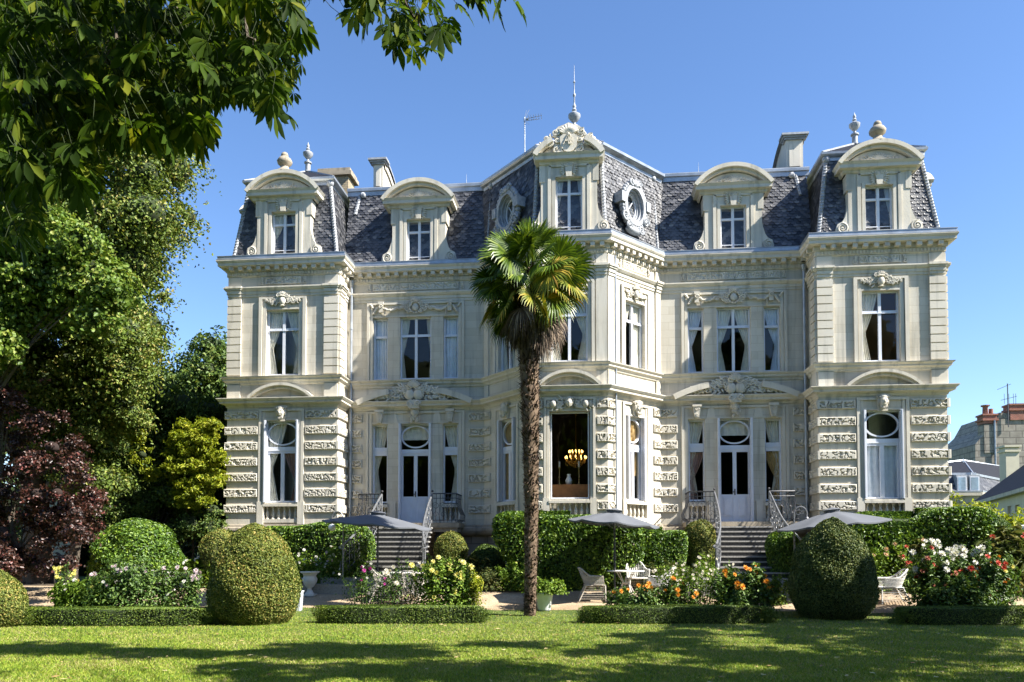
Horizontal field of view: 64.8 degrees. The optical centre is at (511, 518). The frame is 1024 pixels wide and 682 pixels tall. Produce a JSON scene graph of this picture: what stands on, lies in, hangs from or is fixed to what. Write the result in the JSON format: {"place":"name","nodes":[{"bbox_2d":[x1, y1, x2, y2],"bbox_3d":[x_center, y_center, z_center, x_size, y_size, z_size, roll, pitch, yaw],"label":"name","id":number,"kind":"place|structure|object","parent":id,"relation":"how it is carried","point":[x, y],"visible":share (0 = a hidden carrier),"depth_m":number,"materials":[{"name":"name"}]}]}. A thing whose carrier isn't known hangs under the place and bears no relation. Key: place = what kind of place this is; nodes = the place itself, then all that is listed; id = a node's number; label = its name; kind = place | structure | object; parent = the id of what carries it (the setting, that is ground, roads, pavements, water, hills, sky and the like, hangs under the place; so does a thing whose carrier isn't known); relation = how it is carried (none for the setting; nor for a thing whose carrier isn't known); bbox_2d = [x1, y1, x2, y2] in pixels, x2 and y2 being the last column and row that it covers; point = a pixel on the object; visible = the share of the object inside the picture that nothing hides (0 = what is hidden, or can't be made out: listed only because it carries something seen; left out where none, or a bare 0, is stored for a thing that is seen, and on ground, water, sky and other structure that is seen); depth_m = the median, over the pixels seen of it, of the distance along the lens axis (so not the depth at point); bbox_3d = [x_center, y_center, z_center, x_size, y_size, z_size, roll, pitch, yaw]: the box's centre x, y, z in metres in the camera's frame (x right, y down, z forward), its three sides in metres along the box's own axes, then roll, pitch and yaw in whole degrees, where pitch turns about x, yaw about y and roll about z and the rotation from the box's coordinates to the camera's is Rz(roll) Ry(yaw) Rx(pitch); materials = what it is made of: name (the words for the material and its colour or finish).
{"place":"outdoors","nodes":[
{"label":"outdoors","id":0,"kind":"place"},
{"bbox_2d":[52,265,180,387],"bbox_3d":[-15.926,-4.471,32.206,5.692,13.754,4.028,0,-2,6],"label":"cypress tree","id":1,"kind":"object","parent":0,"point":[158,321],"visible":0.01,"depth_m":32.29,"materials":[{"name":"green plant"}]},
{"bbox_2d":[0,576,1023,681],"bbox_3d":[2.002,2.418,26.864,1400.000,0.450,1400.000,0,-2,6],"label":"lawn","id":2,"kind":"structure","parent":0,"point":[787,613],"depth_m":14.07,"materials":[{"name":"green plant"}]},
{"bbox_2d":[0,569,28,627],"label":"clipped yew","id":3,"kind":"object","parent":2,"relation":"on","point":[14,599],"visible":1,"depth_m":16.64,"materials":[{"name":"green plant"}]},
{"bbox_2d":[23,581,79,585],"bbox_3d":[3.850,2.121,25.324,56.000,0.001,3.700,0,-2,6],"label":"flower bed","id":4,"kind":"object","parent":2,"relation":"on","point":[43,584],"visible":0.02,"depth_m":26.38,"materials":[{"name":"soil"}]},
{"bbox_2d":[0,17,221,583],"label":"lime tree","id":5,"kind":"object","parent":4,"relation":"on","point":[137,222],"visible":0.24,"depth_m":25.09,"materials":[{"name":"green plant"}]},
{"bbox_2d":[89,477,231,554],"bbox_3d":[-11.835,0.395,27.385,5.523,3.644,2.290,0,-2,6],"label":"shade bush","id":6,"kind":"object","parent":4,"relation":"on","point":[137,503],"visible":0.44,"depth_m":27.00,"materials":[{"name":"green plant"}]},
{"bbox_2d":[122,415,231,558],"bbox_3d":[-11.058,-0.641,26.830,3.796,5.678,2.129,0,-2,6],"label":"golden robinia","id":7,"kind":"object","parent":4,"relation":"on","point":[188,470],"visible":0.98,"depth_m":26.35,"materials":[{"name":"yellow plant"}]},
{"bbox_2d":[266,521,376,582],"bbox_3d":[-5.991,1.122,25.155,4.279,2.066,2.001,0,-2,6],"label":"laurel hedge","id":8,"kind":"object","parent":4,"relation":"on","point":[314,539],"visible":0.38,"depth_m":24.37,"materials":[{"name":"green plant"}]},
{"bbox_2d":[433,530,467,568],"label":"clipped bush","id":9,"kind":"object","parent":4,"relation":"on","point":[452,544],"visible":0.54,"depth_m":23.95,"materials":[{"name":"green plant"}]},
{"bbox_2d":[471,544,506,570],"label":"clipped bush","id":10,"kind":"object","parent":4,"relation":"on","point":[490,552],"visible":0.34,"depth_m":24.44,"materials":[{"name":"green plant"}]},
{"bbox_2d":[638,526,687,582],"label":"laurel hedge","id":11,"kind":"object","parent":4,"relation":"on","point":[661,544],"visible":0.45,"depth_m":23.16,"materials":[{"name":"green plant"}]},
{"bbox_2d":[684,519,715,576],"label":"clipped bush","id":12,"kind":"object","parent":4,"relation":"on","point":[701,537],"visible":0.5,"depth_m":23.61,"materials":[{"name":"green plant"}]},
{"bbox_2d":[850,506,997,590],"bbox_3d":[11.536,0.879,23.242,4.072,2.415,2.336,0,-2,6],"label":"laurel hedge","id":13,"kind":"object","parent":4,"relation":"on","point":[958,525],"visible":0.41,"depth_m":22.39,"materials":[{"name":"green plant"}]},
{"bbox_2d":[51,561,79,604],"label":"rudbeckia plant","id":14,"kind":"object","parent":2,"relation":"on","point":[61,577],"visible":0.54,"depth_m":21.50,"materials":[{"name":"yellow plant"}]},
{"bbox_2d":[46,579,95,606],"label":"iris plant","id":15,"kind":"object","parent":2,"relation":"on","point":[55,590],"visible":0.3,"depth_m":21.11,"materials":[{"name":"green plant"}]},
{"bbox_2d":[4,341,160,582],"bbox_3d":[-14.137,-2.024,26.565,5.818,8.550,3.669,0,-2,6],"label":"hornbeam tree","id":16,"kind":"object","parent":2,"relation":"on","point":[101,438],"visible":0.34,"depth_m":25.65,"materials":[{"name":"green plant"}]},
{"bbox_2d":[51,578,132,606],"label":"dahlia plant","id":17,"kind":"object","parent":2,"relation":"on","point":[79,588],"visible":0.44,"depth_m":20.86,"materials":[{"name":"green plant"}]},
{"bbox_2d":[0,476,199,575],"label":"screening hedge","id":18,"kind":"object","parent":2,"relation":"on","point":[84,557],"visible":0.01,"depth_m":35.58,"materials":[{"name":"green plant"}]},
{"bbox_2d":[23,605,220,626],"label":"box hedge","id":19,"kind":"object","parent":2,"relation":"on","point":[144,616],"visible":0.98,"depth_m":16.82,"materials":[{"name":"green plant"}]},
{"bbox_2d":[84,517,185,586],"bbox_3d":[-11.794,1.065,25.294,2.888,2.211,3.040,0,-2,6],"label":"clipped bush","id":20,"kind":"object","parent":2,"relation":"on","point":[134,538],"visible":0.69,"depth_m":24.47,"materials":[{"name":"green plant"}]},
{"bbox_2d":[70,555,205,606],"bbox_3d":[-9.797,1.693,20.961,3.315,1.487,2.365,0,-2,6],"label":"dahlia plant","id":21,"kind":"object","parent":2,"relation":"on","point":[131,581],"visible":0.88,"depth_m":20.68,"materials":[{"name":"green plant"}]},
{"bbox_2d":[52,376,226,555],"bbox_3d":[-13.447,-1.627,29.619,9.221,7.084,3.988,0,-2,6],"label":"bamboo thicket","id":22,"kind":"object","parent":2,"relation":"on","point":[174,407],"visible":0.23,"depth_m":28.75,"materials":[{"name":"green plant"}]},
{"bbox_2d":[152,566,207,606],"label":"dahlia plant","id":23,"kind":"object","parent":2,"relation":"on","point":[193,587],"visible":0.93,"depth_m":20.91,"materials":[{"name":"green plant"}]},
{"bbox_2d":[156,325,227,431],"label":"robinia tree","id":24,"kind":"object","parent":2,"relation":"on","point":[194,373],"visible":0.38,"depth_m":41.42,"materials":[{"name":"green plant"}]},
{"bbox_2d":[204,522,302,625],"bbox_3d":[-5.650,1.195,17.685,2.093,2.216,2.067,0,-2,6],"label":"clipped yew","id":25,"kind":"object","parent":2,"relation":"on","point":[254,579],"visible":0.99,"depth_m":17.00,"materials":[{"name":"green plant"}]},
{"bbox_2d":[0,0,526,270],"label":"horse chestnut","id":26,"kind":"object","parent":2,"relation":"on","point":[74,99],"visible":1,"depth_m":5.57,"materials":[{"name":"green plant"}]},
{"bbox_2d":[335,562,403,604],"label":"cosmos plant","id":27,"kind":"object","parent":2,"relation":"on","point":[360,583],"visible":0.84,"depth_m":20.46,"materials":[{"name":"green plant"}]},
{"bbox_2d":[302,490,464,594],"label":"garden staircase","id":28,"kind":"structure","parent":2,"relation":"on","point":[412,544],"depth_m":25.09,"materials":[{"name":"stone"}]},
{"bbox_2d":[308,604,489,623],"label":"box hedge","id":29,"kind":"object","parent":2,"relation":"on","point":[399,614],"visible":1,"depth_m":17.38,"materials":[{"name":"green plant"}]},
{"bbox_2d":[378,558,427,604],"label":"dahlia plant","id":30,"kind":"object","parent":2,"relation":"on","point":[397,583],"visible":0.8,"depth_m":20.31,"materials":[{"name":"green plant"}]},
{"bbox_2d":[407,553,475,605],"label":"dahlia plant","id":31,"kind":"object","parent":2,"relation":"on","point":[434,586],"visible":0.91,"depth_m":19.99,"materials":[{"name":"green plant"}]},
{"bbox_2d":[445,566,486,606],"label":"goldenrod plant","id":32,"kind":"object","parent":2,"relation":"on","point":[475,587],"visible":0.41,"depth_m":20.38,"materials":[{"name":"green plant"}]},
{"bbox_2d":[469,217,596,615],"bbox_3d":[0.480,-2.478,19.688,3.236,9.885,2.963,0,-2,6],"label":"fan palm","id":33,"kind":"object","parent":2,"relation":"on","point":[531,304],"visible":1,"depth_m":19.44,"materials":[{"name":"green plant"}]},
{"bbox_2d":[51,611,1020,681],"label":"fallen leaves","id":34,"kind":"object","parent":2,"relation":"on","point":[533,657],"visible":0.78,"depth_m":11.53,"materials":[{"name":"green plant"}]},
{"bbox_2d":[216,74,959,572],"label":"mansion","id":35,"kind":"structure","parent":2,"relation":"on","point":[742,336],"depth_m":26.71,"materials":[{"name":"stone"}]},
{"bbox_2d":[263,420,297,502],"bbox_3d":[-7.701,-1.908,27.032,1.160,2.750,0.343,0,-2,6],"label":"window","id":36,"kind":"structure","parent":35,"relation":"in","point":[274,431],"depth_m":27.10,"materials":[{"name":"white paint"}]},
{"bbox_2d":[267,310,298,374],"bbox_3d":[-7.691,-5.917,27.279,1.140,2.220,0.158,0,-2,6],"label":"window","id":37,"kind":"structure","parent":35,"relation":"in","point":[276,319],"depth_m":27.31,"materials":[{"name":"white fabric"}]},
{"bbox_2d":[373,425,387,502],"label":"window","id":38,"kind":"structure","parent":35,"relation":"in","point":[380,432],"depth_m":27.92,"materials":[{"name":"white paint"}]},
{"bbox_2d":[374,319,387,379],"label":"window","id":39,"kind":"structure","parent":35,"relation":"in","point":[380,325],"depth_m":28.06,"materials":[{"name":"white fabric"}]},
{"bbox_2d":[398,423,430,522],"bbox_3d":[-3.312,-1.549,27.646,1.120,3.400,0.343,0,-2,6],"label":"door","id":40,"kind":"structure","parent":35,"relation":"in","point":[410,509],"depth_m":27.67,"materials":[{"name":"white paint"}]},
{"bbox_2d":[400,317,430,378],"bbox_3d":[-3.303,-5.863,27.905,1.100,2.160,0.158,0,-2,6],"label":"window","id":41,"kind":"structure","parent":35,"relation":"in","point":[405,322],"depth_m":27.90,"materials":[{"name":"white paint"}]},
{"bbox_2d":[443,424,457,502],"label":"window","id":42,"kind":"structure","parent":35,"relation":"in","point":[451,430],"depth_m":27.63,"materials":[{"name":"white paint"}]},
{"bbox_2d":[444,317,457,377],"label":"window","id":43,"kind":"structure","parent":35,"relation":"in","point":[450,323],"depth_m":27.80,"materials":[{"name":"white fabric"}]},
{"bbox_2d":[497,417,515,501],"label":"window","id":44,"kind":"structure","parent":35,"relation":"in","point":[506,433],"depth_m":26.50,"materials":[{"name":"white paint"}]},
{"bbox_2d":[501,322,514,370],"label":"window","id":45,"kind":"structure","parent":35,"relation":"in","point":[504,358],"depth_m":26.76,"materials":[{"name":"white paint"}]},
{"bbox_2d":[550,412,588,498],"bbox_3d":[1.802,-1.957,25.123,1.200,2.700,0.070,0,-2,6],"label":"window","id":46,"kind":"structure","parent":35,"relation":"in","point":[556,412],"depth_m":25.11,"materials":[{"name":"white paint"}]},
{"bbox_2d":[551,295,587,361],"bbox_3d":[1.803,-5.929,25.291,1.140,2.090,0.158,0,-2,6],"label":"window","id":47,"kind":"structure","parent":35,"relation":"in","point":[582,319],"depth_m":25.27,"materials":[{"name":"white paint"}]},
{"bbox_2d":[550,484,589,498],"bbox_3d":[1.864,-0.535,25.665,1.440,1.060,0.500,0,-2,6],"label":"sideboard","id":48,"kind":"object","parent":35,"relation":"in","point":[568,490],"visible":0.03,"depth_m":25.43,"materials":[{"name":"brown wood"}]},
{"bbox_2d":[565,414,586,467],"bbox_3d":[2.091,-2.912,26.458,0.718,2.529,0.713,0,-2,6],"label":"chandelier","id":49,"kind":"object","parent":35,"relation":"hanging from","point":[572,464],"visible":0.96,"depth_m":26.38,"materials":[{"name":"gold metal"}]},
{"bbox_2d":[626,302,641,367],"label":"window","id":50,"kind":"structure","parent":35,"relation":"in","point":[635,338],"depth_m":26.27,"materials":[{"name":"white paint"}]},
{"bbox_2d":[626,415,646,500],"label":"window","id":51,"kind":"structure","parent":35,"relation":"in","point":[636,435],"depth_m":26.01,"materials":[{"name":"white paint"}]},
{"bbox_2d":[688,310,703,372],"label":"window","id":52,"kind":"structure","parent":35,"relation":"in","point":[694,316],"depth_m":26.95,"materials":[{"name":"white fabric"}]},
{"bbox_2d":[688,420,704,501],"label":"window","id":53,"kind":"structure","parent":35,"relation":"in","point":[695,427],"depth_m":26.80,"materials":[{"name":"white paint"}]},
{"bbox_2d":[716,307,750,371],"bbox_3d":[7.340,-5.906,26.794,1.100,2.160,0.158,0,-2,6],"label":"window","id":54,"kind":"structure","parent":35,"relation":"in","point":[742,315],"depth_m":26.81,"materials":[{"name":"white fabric"}]},
{"bbox_2d":[717,417,753,521],"bbox_3d":[7.330,-1.592,26.535,1.120,3.400,0.343,0,-2,6],"label":"door","id":55,"kind":"structure","parent":35,"relation":"in","point":[734,507],"depth_m":26.54,"materials":[{"name":"white paint"}]},
{"bbox_2d":[764,307,779,370],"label":"window","id":56,"kind":"structure","parent":35,"relation":"in","point":[771,314],"depth_m":26.67,"materials":[{"name":"white fabric"}]},
{"bbox_2d":[765,419,781,500],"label":"window","id":57,"kind":"structure","parent":35,"relation":"in","point":[772,426],"depth_m":26.53,"materials":[{"name":"white fabric"}]},
{"bbox_2d":[862,291,898,360],"bbox_3d":[11.504,-5.995,25.276,1.140,2.220,0.158,0,-2,6],"label":"window","id":58,"kind":"structure","parent":35,"relation":"in","point":[868,298],"depth_m":25.28,"materials":[{"name":"white paint"}]},
{"bbox_2d":[863,409,904,498],"bbox_3d":[11.494,-1.986,25.028,1.160,2.750,0.343,0,-2,6],"label":"window","id":59,"kind":"structure","parent":35,"relation":"in","point":[884,477],"depth_m":25.09,"materials":[{"name":"white paint"}]},
{"bbox_2d":[601,581,681,604],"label":"dahlia plant","id":60,"kind":"object","parent":2,"relation":"on","point":[646,593],"visible":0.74,"depth_m":19.53,"materials":[{"name":"green plant"}]},
{"bbox_2d":[573,604,780,623],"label":"box hedge","id":61,"kind":"object","parent":2,"relation":"on","point":[677,614],"visible":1,"depth_m":17.38,"materials":[{"name":"green plant"}]},
{"bbox_2d":[662,576,700,604],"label":"dahlia plant","id":62,"kind":"object","parent":2,"relation":"on","point":[675,595],"visible":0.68,"depth_m":19.49,"materials":[{"name":"green plant"}]},
{"bbox_2d":[651,552,738,604],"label":"rose bush","id":63,"kind":"object","parent":2,"relation":"on","point":[694,581],"visible":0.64,"depth_m":19.78,"materials":[{"name":"green plant"}]},
{"bbox_2d":[681,487,801,596],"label":"garden staircase","id":64,"kind":"structure","parent":2,"relation":"on","point":[739,543],"depth_m":24.50,"materials":[{"name":"stone"}]},
{"bbox_2d":[704,562,786,616],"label":"dahlia plant","id":65,"kind":"object","parent":2,"relation":"on","point":[738,592],"visible":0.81,"depth_m":19.27,"materials":[{"name":"green plant"}]},
{"bbox_2d":[787,516,880,619],"bbox_3d":[7.537,1.152,19.006,2.081,2.407,2.105,0,-2,6],"label":"clipped yew","id":66,"kind":"object","parent":2,"relation":"on","point":[833,574],"visible":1,"depth_m":18.34,"materials":[{"name":"green plant"}]},
{"bbox_2d":[898,548,960,605],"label":"dahlia plant","id":67,"kind":"object","parent":2,"relation":"on","point":[925,572],"visible":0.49,"depth_m":18.99,"materials":[{"name":"green plant"}]},
{"bbox_2d":[895,538,1004,606],"bbox_3d":[10.633,1.396,19.269,2.584,1.884,2.492,0,-2,6],"label":"hydrangea bush","id":68,"kind":"object","parent":2,"relation":"on","point":[962,560],"visible":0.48,"depth_m":19.29,"materials":[{"name":"white plant"}]},
{"bbox_2d":[887,605,1023,624],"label":"box hedge","id":69,"kind":"object","parent":2,"relation":"on","point":[968,615],"visible":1,"depth_m":17.10,"materials":[{"name":"green plant"}]},
{"bbox_2d":[923,573,1004,605],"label":"dahlia plant","id":70,"kind":"object","parent":2,"relation":"on","point":[969,595],"visible":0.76,"depth_m":18.41,"materials":[{"name":"green plant"}]},
{"bbox_2d":[948,458,999,506],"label":"neighbour house","id":71,"kind":"structure","parent":2,"relation":"on","point":[970,480],"depth_m":64.35,"materials":[{"name":"stone"}]},
{"bbox_2d":[949,490,1023,528],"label":"yellow shrub","id":72,"kind":"object","parent":2,"relation":"on","point":[1013,521],"visible":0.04,"depth_m":29.00,"materials":[{"name":"green plant"}]},
{"bbox_2d":[958,539,1023,604],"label":"dahlia plant","id":73,"kind":"object","parent":2,"relation":"on","point":[1001,578],"visible":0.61,"depth_m":18.69,"materials":[{"name":"green plant"}]},
{"bbox_2d":[972,445,1023,520],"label":"neighbour house","id":74,"kind":"structure","parent":2,"relation":"on","point":[1006,493],"depth_m":53.08,"materials":[{"name":"paint"}]},
{"bbox_2d":[3,0,1023,485],"label":"sky","id":75,"kind":"structure","parent":0,"point":[674,86],"materials":[{"name":"blue"}]},
{"bbox_2d":[23,585,1023,612],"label":"gravel path","id":76,"kind":"structure","parent":0,"point":[501,600],"depth_m":21.77,"materials":[{"name":"beige gravel"}]},
{"bbox_2d":[0,360,115,583],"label":"smoke bush","id":77,"kind":"object","parent":76,"relation":"on","point":[64,514],"visible":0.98,"depth_m":22.67,"materials":[{"name":"purple plant"}]},
{"bbox_2d":[0,200,154,391],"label":"maple tree","id":78,"kind":"object","parent":76,"relation":"on","point":[75,277],"visible":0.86,"depth_m":21.72,"materials":[{"name":"green plant"}]},
{"bbox_2d":[178,556,210,588],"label":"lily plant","id":79,"kind":"object","parent":76,"relation":"on","point":[192,563],"visible":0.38,"depth_m":24.23,"materials":[{"name":"green plant"}]},
{"bbox_2d":[198,528,233,584],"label":"clipped bush","id":80,"kind":"object","parent":76,"relation":"on","point":[210,544],"visible":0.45,"depth_m":24.18,"materials":[{"name":"green plant"}]},
{"bbox_2d":[300,571,319,595],"bbox_3d":[-5.680,1.836,22.659,0.540,0.690,0.540,0,-2,6],"label":"garden urn","id":81,"kind":"object","parent":76,"relation":"on","point":[309,579],"visible":0.97,"depth_m":22.52,"materials":[{"name":"white stone"}]},
{"bbox_2d":[295,540,367,583],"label":"dahlia plant","id":82,"kind":"object","parent":76,"relation":"on","point":[328,564],"visible":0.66,"depth_m":23.61,"materials":[{"name":"green plant"}]},
{"bbox_2d":[328,511,343,583],"bbox_3d":[-5.049,0.954,23.130,0.459,2.328,0.210,0,-2,6],"label":"garden lamp","id":83,"kind":"object","parent":76,"relation":"on","point":[331,527],"visible":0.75,"depth_m":23.11,"materials":[{"name":"metal"}]},
{"bbox_2d":[322,511,431,596],"bbox_3d":[-3.770,0.978,22.492,2.807,2.393,2.815,-1,-2,17],"label":"parasol","id":84,"kind":"object","parent":76,"relation":"on","point":[377,519],"visible":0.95,"depth_m":21.87,"materials":[{"name":"fabric"}]},
{"bbox_2d":[456,555,496,578],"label":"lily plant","id":85,"kind":"object","parent":76,"relation":"on","point":[476,562],"visible":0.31,"depth_m":23.53,"materials":[{"name":"green plant"}]},
{"bbox_2d":[470,566,519,591],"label":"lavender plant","id":86,"kind":"object","parent":76,"relation":"on","point":[489,576],"visible":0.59,"depth_m":22.87,"materials":[{"name":"green plant"}]},
{"bbox_2d":[495,557,542,590],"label":"yellow shrub","id":87,"kind":"object","parent":76,"relation":"on","point":[514,579],"visible":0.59,"depth_m":22.74,"materials":[{"name":"green plant"}]},
{"bbox_2d":[536,593,552,610],"bbox_3d":[0.822,2.122,20.569,0.470,0.440,0.470,0,-2,6],"label":"plant pot","id":88,"kind":"object","parent":76,"relation":"on","point":[544,602],"visible":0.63,"depth_m":20.40,"materials":[{"name":"green ceramic"}]},
{"bbox_2d":[516,576,571,595],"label":"shrub","id":89,"kind":"object","parent":88,"relation":"in","point":[552,587],"visible":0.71,"depth_m":20.37,"materials":[{"name":"green plant"}]},
{"bbox_2d":[491,510,645,590],"bbox_3d":[1.830,0.925,23.615,4.803,2.355,1.901,0,-2,6],"label":"laurel hedge","id":90,"kind":"object","parent":76,"relation":"on","point":[566,548],"visible":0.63,"depth_m":22.82,"materials":[{"name":"green plant"}]},
{"bbox_2d":[577,567,605,600],"bbox_3d":[2.118,1.752,21.539,0.746,0.897,0.649,0,-2,1],"label":"woven armchair","id":91,"kind":"object","parent":76,"relation":"on","point":[587,580],"visible":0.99,"depth_m":21.38,"materials":[{"name":"wicker"}]},
{"bbox_2d":[568,508,658,601],"bbox_3d":[2.701,0.960,21.465,2.253,2.477,2.259,-1,-2,26],"label":"parasol","id":92,"kind":"object","parent":76,"relation":"on","point":[614,517],"visible":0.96,"depth_m":21.20,"materials":[{"name":"fabric"}]},
{"bbox_2d":[607,570,643,595],"bbox_3d":[3.068,1.779,21.747,1.000,0.747,1.000,0,-2,6],"label":"garden table","id":93,"kind":"object","parent":76,"relation":"on","point":[631,576],"visible":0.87,"depth_m":21.68,"materials":[{"name":"white metal"}]},
{"bbox_2d":[624,560,649,591],"bbox_3d":[3.471,1.626,22.490,0.649,0.897,0.746,0,-2,-4],"label":"woven armchair","id":94,"kind":"object","parent":76,"relation":"on","point":[638,577],"visible":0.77,"depth_m":22.64,"materials":[{"name":"white wicker"}]},
{"bbox_2d":[630,558,691,588],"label":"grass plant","id":95,"kind":"object","parent":76,"relation":"on","point":[651,567],"depth_m":22.79,"materials":[{"name":"green plant"}]},
{"bbox_2d":[764,530,798,577],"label":"clipped bush","id":96,"kind":"object","parent":76,"relation":"on","point":[779,548],"visible":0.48,"depth_m":22.64,"materials":[{"name":"green plant"}]},
{"bbox_2d":[777,507,891,532],"bbox_3d":[8.470,0.914,21.215,2.768,2.421,2.778,-1,-2,23],"label":"parasol","id":97,"kind":"object","parent":76,"relation":"on","point":[844,517],"visible":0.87,"depth_m":20.59,"materials":[{"name":"fabric"}]},
{"bbox_2d":[878,569,910,603],"bbox_3d":[9.753,1.736,20.644,0.746,0.897,0.649,0,-2,8],"label":"woven armchair","id":98,"kind":"object","parent":76,"relation":"on","point":[897,580],"visible":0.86,"depth_m":20.41,"materials":[{"name":"white wicker"}]},
{"bbox_2d":[881,537,942,590],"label":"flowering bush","id":99,"kind":"object","parent":76,"relation":"on","point":[918,546],"visible":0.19,"depth_m":22.11,"materials":[{"name":"green plant"}]},
{"bbox_2d":[971,522,1023,596],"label":"tall grass plant","id":100,"kind":"object","parent":76,"relation":"on","point":[1010,541],"depth_m":21.24,"materials":[{"name":"green plant"}]},
{"bbox_2d":[763,574,791,604],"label":"shrub","id":101,"kind":"object","parent":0,"point":[778,598],"visible":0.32,"depth_m":20.67,"materials":[{"name":"green plant"}]},
{"bbox_2d":[871,542,919,592],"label":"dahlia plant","id":102,"kind":"object","parent":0,"point":[901,557],"visible":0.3,"depth_m":22.00,"materials":[{"name":"green plant"}]},
{"bbox_2d":[948,383,1023,467],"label":"neighbour house","id":103,"kind":"structure","parent":0,"point":[983,436],"depth_m":75.07,"materials":[{"name":"stone"}]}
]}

